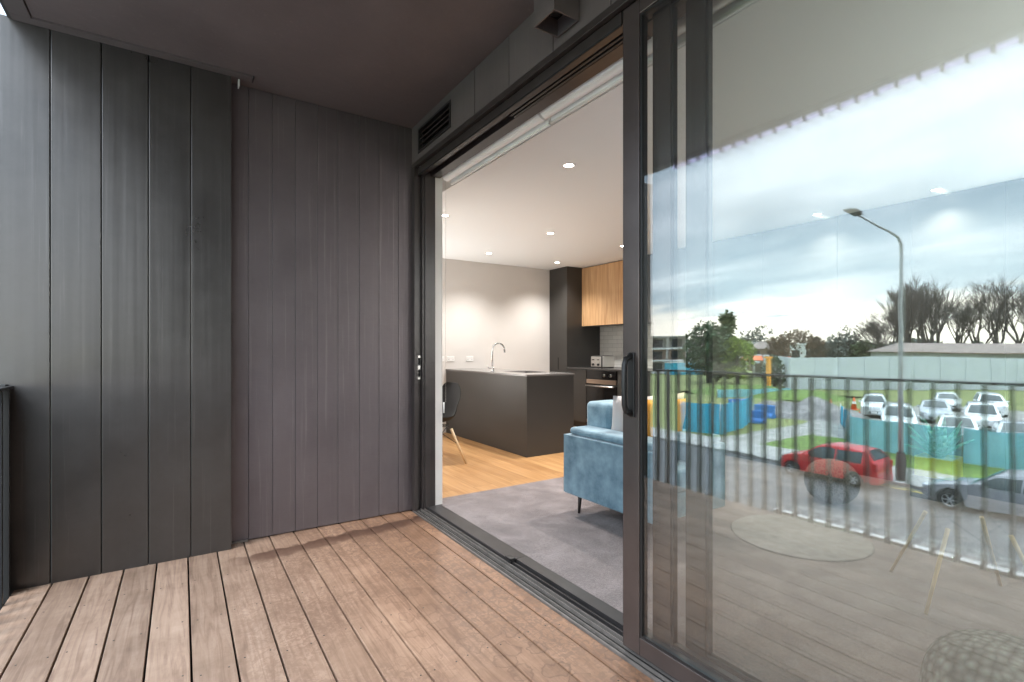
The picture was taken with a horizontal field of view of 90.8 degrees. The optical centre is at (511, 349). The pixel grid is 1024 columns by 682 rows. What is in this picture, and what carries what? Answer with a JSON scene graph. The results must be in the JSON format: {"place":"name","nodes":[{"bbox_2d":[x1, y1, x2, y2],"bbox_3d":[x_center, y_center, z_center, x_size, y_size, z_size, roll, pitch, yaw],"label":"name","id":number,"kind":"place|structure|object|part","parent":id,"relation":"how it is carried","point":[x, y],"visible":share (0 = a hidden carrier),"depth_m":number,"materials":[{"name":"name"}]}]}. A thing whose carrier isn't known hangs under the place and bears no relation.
{"place":"outdoors","nodes":[
{"label":"outdoors","id":0,"kind":"place"},
{"bbox_2d":[0,4,6,15],"label":"sky","id":1,"kind":"structure","parent":0,"point":[2,12],"materials":[{"name":"white"}]},
{"bbox_2d":[95,549,287,681],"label":"balcony slab","id":2,"kind":"structure","parent":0,"point":[191,670],"depth_m":2.27,"materials":[{"name":"black"}]},
{"bbox_2d":[0,510,654,681],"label":"deck","id":3,"kind":"structure","parent":2,"relation":"on","point":[410,639],"depth_m":2.23,"materials":[{"name":"brown wood"}]},
{"bbox_2d":[0,384,13,609],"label":"balcony railing","id":4,"kind":"object","parent":3,"relation":"attached to","point":[5,492],"visible":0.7,"depth_m":2.45,"materials":[{"name":"black metal"}]},
{"bbox_2d":[0,14,230,595],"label":"panel wall","id":5,"kind":"structure","parent":3,"relation":"on","point":[115,266],"depth_m":2.73,"materials":[{"name":"black wood"}]},
{"bbox_2d":[231,83,411,543],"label":"board wall","id":6,"kind":"structure","parent":3,"relation":"on","point":[321,315],"depth_m":3.41,"materials":[{"name":"black wood"}]},
{"bbox_2d":[14,530,637,681],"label":"deck screws","id":7,"kind":"object","parent":3,"relation":"attached to","point":[323,635],"visible":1,"depth_m":2.18,"materials":[{"name":"black"}]},
{"bbox_2d":[25,0,533,119],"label":"soffit","id":8,"kind":"structure","parent":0,"point":[418,59],"depth_m":2.66,"materials":[{"name":"black paint"}]},
{"bbox_2d":[442,426,576,497],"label":"wood floor","id":9,"kind":"structure","parent":0,"point":[485,467],"depth_m":5.05,"materials":[{"name":"brown wood"}]},
{"bbox_2d":[442,382,466,463],"bbox_3d":[-0.797,0.761,5.250,0.472,0.833,0.488,0,0,-38],"label":"dining chair","id":10,"kind":"object","parent":9,"relation":"on","point":[451,397],"visible":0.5,"depth_m":5.34,"materials":[{"name":"black plastic"}]},
{"bbox_2d":[442,258,549,432],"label":"kitchen wall","id":11,"kind":"structure","parent":9,"relation":"on","point":[488,306],"depth_m":7.64,"materials":[{"name":"white paint"}]},
{"bbox_2d":[447,356,453,361],"bbox_3d":[-0.875,0.128,7.223,0.116,0.074,0.014,0,0,-33],"label":"power socket","id":12,"kind":"object","parent":11,"relation":"attached to","point":[450,358],"visible":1,"depth_m":7.22,"materials":[{"name":"white plastic"}]},
{"bbox_2d":[466,356,472,360],"bbox_3d":[-0.618,0.128,7.391,0.116,0.074,0.014,0,0,-33],"label":"power socket","id":13,"kind":"object","parent":11,"relation":"attached to","point":[469,358],"visible":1,"depth_m":7.39,"materials":[{"name":"white plastic"}]},
{"bbox_2d":[446,368,574,456],"bbox_3d":[-0.108,0.722,6.529,0.680,0.904,2.014,0,0,-33],"label":"kitchen bench","id":14,"kind":"object","parent":9,"relation":"on","point":[525,413],"visible":0.93,"depth_m":5.82,"materials":[{"name":"grey laminate"}]},
{"bbox_2d":[487,342,505,370],"bbox_3d":[-0.194,0.087,6.442,0.266,0.366,0.054,0,0,-28],"label":"kitchen tap","id":15,"kind":"object","parent":14,"relation":"on","point":[491,368],"visible":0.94,"depth_m":6.40,"materials":[{"name":"silver metal"}]},
{"bbox_2d":[550,266,599,372],"bbox_3d":[1.021,-0.064,8.207,0.700,2.468,0.440,0,0,-33],"label":"tall cabinet","id":16,"kind":"object","parent":9,"relation":"on","point":[574,342],"visible":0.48,"depth_m":7.97,"materials":[{"name":"grey laminate"}]},
{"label":"door","id":17,"kind":"part","parent":16,"relation":"part of","materials":[{"name":"grey laminate"}]},
{"bbox_2d":[566,367,838,470],"bbox_3d":[2.161,0.719,6.455,0.711,0.902,3.736,0,0,-33],"label":"base cabinet","id":18,"kind":"object","parent":9,"relation":"on","point":[787,420],"visible":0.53,"depth_m":5.15,"materials":[{"name":"grey laminate"}]},
{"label":"cabinet door","id":19,"kind":"part","parent":18,"relation":"part of","materials":[{"name":"grey laminate"}]},
{"bbox_2d":[585,370,616,403],"bbox_3d":[1.255,0.676,7.180,0.072,0.757,0.594,0,0,-33],"label":"oven","id":20,"kind":"object","parent":18,"relation":"in","point":[596,392],"visible":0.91,"depth_m":7.17,"materials":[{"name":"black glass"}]},
{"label":"oven door","id":21,"kind":"part","parent":20,"relation":"part of","materials":[{"name":"black glass"}]},
{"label":"cabinet door","id":22,"kind":"part","parent":18,"relation":"part of","materials":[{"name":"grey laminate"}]},
{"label":"cabinet door","id":23,"kind":"part","parent":18,"relation":"part of","materials":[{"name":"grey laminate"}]},
{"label":"cabinet door","id":24,"kind":"part","parent":18,"relation":"part of","materials":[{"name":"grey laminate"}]},
{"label":"cabinet door","id":25,"kind":"part","parent":18,"relation":"part of","materials":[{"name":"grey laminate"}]},
{"bbox_2d":[591,355,614,367],"bbox_3d":[1.359,0.175,7.629,0.290,0.185,0.262,0,0,-33],"label":"toaster","id":26,"kind":"object","parent":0,"point":[602,361],"visible":1,"depth_m":7.54,"materials":[{"name":"silver metal"}]},
{"bbox_2d":[442,0,1023,269],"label":"ceiling","id":27,"kind":"structure","parent":0,"point":[830,108],"depth_m":3.06,"materials":[{"name":"white paint"}]},
{"bbox_2d":[562,163,575,167],"bbox_3d":[0.400,-1.298,3.554,0.096,0.004,0.096,0,0,-33],"label":"downlight","id":28,"kind":"object","parent":27,"relation":"attached to","point":[567,165],"visible":1,"depth_m":3.56,"materials":[{"name":"white"}]},
{"bbox_2d":[929,188,943,191],"bbox_3d":[3.444,-1.298,4.099,0.096,0.004,0.096,0,0,-33],"label":"downlight","id":29,"kind":"object","parent":27,"relation":"attached to","point":[935,189],"visible":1,"depth_m":4.09,"materials":[{"name":"white"}]},
{"bbox_2d":[910,474,966,504],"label":"plinth","id":30,"kind":"structure","parent":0,"point":[954,492],"depth_m":3.91,"materials":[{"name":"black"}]},
{"bbox_2d":[904,415,974,480],"bbox_3d":[3.385,0.757,4.016,0.413,0.486,0.405,0,0,-33],"label":"potted agave","id":31,"kind":"object","parent":30,"relation":"on","point":[935,460],"visible":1,"depth_m":3.96,"materials":[{"name":"teal plant"}]},
{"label":"floor slab","id":32,"kind":"structure","parent":0,"visible":0},
{"bbox_2d":[435,177,441,504],"bbox_3d":[-1.382,-0.104,5.090,0.058,2.709,3.026,0,0,-33],"label":"door side wall","id":33,"kind":"structure","parent":32,"relation":"on","point":[438,341],"depth_m":3.82,"materials":[{"name":"white paint"}]},
{"bbox_2d":[441,455,1023,681],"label":"carpet","id":34,"kind":"object","parent":32,"relation":"on","point":[779,618],"depth_m":2.68,"materials":[{"name":"grey carpet"}]},
{"bbox_2d":[564,400,724,523],"bbox_3d":[0.878,0.773,3.452,0.670,0.796,0.845,0,0,-33],"label":"sofa","id":35,"kind":"object","parent":34,"relation":"on","point":[593,460],"visible":0.47,"depth_m":3.31,"materials":[{"name":"blue fabric"}]},
{"bbox_2d":[611,396,652,431],"bbox_3d":[0.870,0.515,3.527,0.400,0.420,0.150,0,14,-13],"label":"cushion","id":36,"kind":"object","parent":35,"relation":"on","point":[617,418],"visible":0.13,"depth_m":3.44,"materials":[{"name":"grey fabric"}]},
{"bbox_2d":[648,399,685,436],"bbox_3d":[0.981,0.520,3.432,0.400,0.420,0.150,0,20,-5],"label":"cushion","id":37,"kind":"object","parent":35,"relation":"on","point":[681,408],"visible":0.13,"depth_m":3.36,"materials":[{"name":"yellow fabric"}]},
{"bbox_2d":[652,392,683,398],"bbox_3d":[1.105,0.520,3.699,0.400,0.420,0.150,0,14,-39],"label":"cushion","id":38,"kind":"object","parent":35,"relation":"on","point":[680,395],"visible":0.02,"depth_m":3.74,"materials":[{"name":"beige fabric"}]},
{"bbox_2d":[731,515,874,561],"bbox_3d":[1.796,1.163,3.172,0.780,0.012,0.780,0,0,-33],"label":"rug","id":39,"kind":"object","parent":34,"relation":"on","point":[802,538],"visible":1,"depth_m":3.10,"materials":[{"name":"beige fabric"}]},
{"bbox_2d":[804,459,860,503],"bbox_3d":[2.449,1.005,3.873,0.370,0.330,0.370,0,0,-33],"label":"pouf","id":40,"kind":"object","parent":34,"relation":"on","point":[832,481],"visible":1,"depth_m":3.75,"materials":[{"name":"grey fabric"}]},
{"bbox_2d":[837,178,1023,504],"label":"storage wall","id":41,"kind":"structure","parent":34,"relation":"on","point":[930,310],"depth_m":4.24,"materials":[{"name":"grey laminate"}]},
{"bbox_2d":[837,201,911,477],"bbox_3d":[3.311,-0.092,4.636,0.019,2.404,0.592,0,0,-33],"label":"cabinet door","id":42,"kind":"structure","parent":41,"relation":"in","point":[874,246],"depth_m":4.61,"materials":[{"name":"clear glass"}]},
{"bbox_2d":[912,182,1005,493],"bbox_3d":[3.637,-0.092,4.138,0.019,2.404,0.592,0,0,-33],"label":"cabinet door","id":43,"kind":"structure","parent":41,"relation":"in","point":[959,237],"depth_m":4.09,"materials":[{"name":"clear glass"}]},
{"bbox_2d":[1006,178,1023,497],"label":"cabinet door","id":44,"kind":"structure","parent":41,"relation":"in","point":[1014,188],"depth_m":3.84,"materials":[{"name":"clear glass"}]},
{"bbox_2d":[890,510,1023,614],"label":"chair legs","id":45,"kind":"object","parent":34,"relation":"on","point":[943,547],"visible":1,"depth_m":2.45,"materials":[{"name":"beige wood"}]},
{"bbox_2d":[919,629,1023,681],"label":"pouf","id":46,"kind":"object","parent":34,"relation":"on","point":[973,655],"visible":1,"depth_m":1.37,"materials":[{"name":"beige fabric"}]},
{"bbox_2d":[652,313,836,375],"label":"back wall","id":47,"kind":"structure","parent":32,"relation":"on","point":[803,344],"depth_m":5.80,"materials":[{"name":"grey paint"}]},
{"bbox_2d":[600,324,652,367],"bbox_3d":[1.806,-0.057,7.638,0.011,0.646,1.365,0,0,-33],"label":"splashback","id":48,"kind":"object","parent":47,"relation":"attached to","point":[611,340],"visible":0.21,"depth_m":7.89,"materials":[{"name":"white tile"}]},
{"bbox_2d":[582,217,836,326],"bbox_3d":[2.288,-0.834,6.547,0.399,0.918,3.721,0,0,-33],"label":"wall cabinet","id":49,"kind":"object","parent":47,"relation":"attached to","point":[788,271],"depth_m":5.55,"materials":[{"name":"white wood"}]},
{"bbox_2d":[582,263,607,325],"bbox_3d":[1.271,-0.831,7.753,0.019,0.911,0.580,0,0,-33],"label":"cabinet door","id":50,"kind":"structure","parent":49,"relation":"in","point":[594,278],"depth_m":7.73,"materials":[{"name":"brown wood"}]},
{"bbox_2d":[608,260,622,324],"bbox_3d":[1.595,-0.831,7.259,0.019,0.911,0.597,0,0,-33],"label":"cabinet door","id":51,"kind":"structure","parent":49,"relation":"in","point":[615,269],"depth_m":7.37,"materials":[{"name":"brown wood"}]},
{"bbox_2d":[648,254,652,321],"bbox_3d":[1.924,-0.831,6.756,0.019,0.911,0.597,0,0,-33],"label":"cabinet door","id":52,"kind":"structure","parent":49,"relation":"in","point":[650,257],"depth_m":6.82,"materials":[{"name":"grey laminate"}]},
{"bbox_2d":[677,242,714,320],"bbox_3d":[2.252,-0.831,6.254,0.019,0.911,0.597,0,0,-33],"label":"cabinet door","id":53,"kind":"structure","parent":49,"relation":"in","point":[681,253],"depth_m":6.39,"materials":[{"name":"grey laminate"}]},
{"bbox_2d":[715,232,763,317],"bbox_3d":[2.581,-0.831,5.752,0.019,0.911,0.597,0,0,-33],"label":"cabinet door","id":54,"kind":"structure","parent":49,"relation":"in","point":[739,261],"depth_m":5.72,"materials":[{"name":"grey laminate"}]},
{"bbox_2d":[764,217,836,315],"bbox_3d":[2.946,-0.831,5.194,0.019,0.911,0.732,0,0,-33],"label":"cabinet door","id":55,"kind":"structure","parent":49,"relation":"in","point":[800,261],"depth_m":5.16,"materials":[{"name":"grey laminate"}]},
{"bbox_3d":[1.249,0.300,5.598,9.780,10.200,20.000,0,0,-33],"label":"apartment block","id":56,"kind":"object","parent":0,"visible":0},
{"bbox_2d":[0,0,419,128],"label":"soffit trim","id":57,"kind":"structure","parent":56,"relation":"attached to","point":[17,10],"depth_m":3.05,"materials":[{"name":"black"}]},
{"bbox_2d":[412,0,636,164],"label":"cladding band","id":58,"kind":"object","parent":56,"relation":"attached to","point":[521,50],"visible":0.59,"depth_m":2.71,"materials":[{"name":"black"}]},
{"bbox_2d":[418,100,450,153],"bbox_3d":[-0.508,-1.510,3.462,0.074,0.176,0.524,0,0,-33],"label":"wall vent","id":59,"kind":"object","parent":58,"relation":"attached to","point":[437,130],"depth_m":3.46,"materials":[{"name":"black metal"}]},
{"bbox_2d":[534,0,578,37],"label":"wall light","id":60,"kind":"object","parent":58,"relation":"attached to","point":[557,18],"visible":1,"depth_m":2.20,"materials":[{"name":"black metal"}]},
{"bbox_2d":[412,0,762,681],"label":"sliding door","id":61,"kind":"structure","parent":58,"relation":"attached to","point":[659,653],"depth_m":1.94,"materials":[{"name":"black metal"}]},
{"bbox_2d":[442,112,549,412],"bbox_3d":[-0.162,-0.474,3.335,0.098,1.900,1.229,0,0,-33],"label":"roller blind","id":62,"kind":"object","parent":61,"relation":"attached to","point":[528,129],"visible":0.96,"depth_m":3.23,"materials":[{"name":"white fabric"}]},
{"bbox_2d":[540,0,755,124],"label":"roller blind","id":63,"kind":"object","parent":61,"relation":"attached to","point":[601,82],"visible":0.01,"depth_m":2.40,"materials":[{"name":"white fabric"}]}
]}

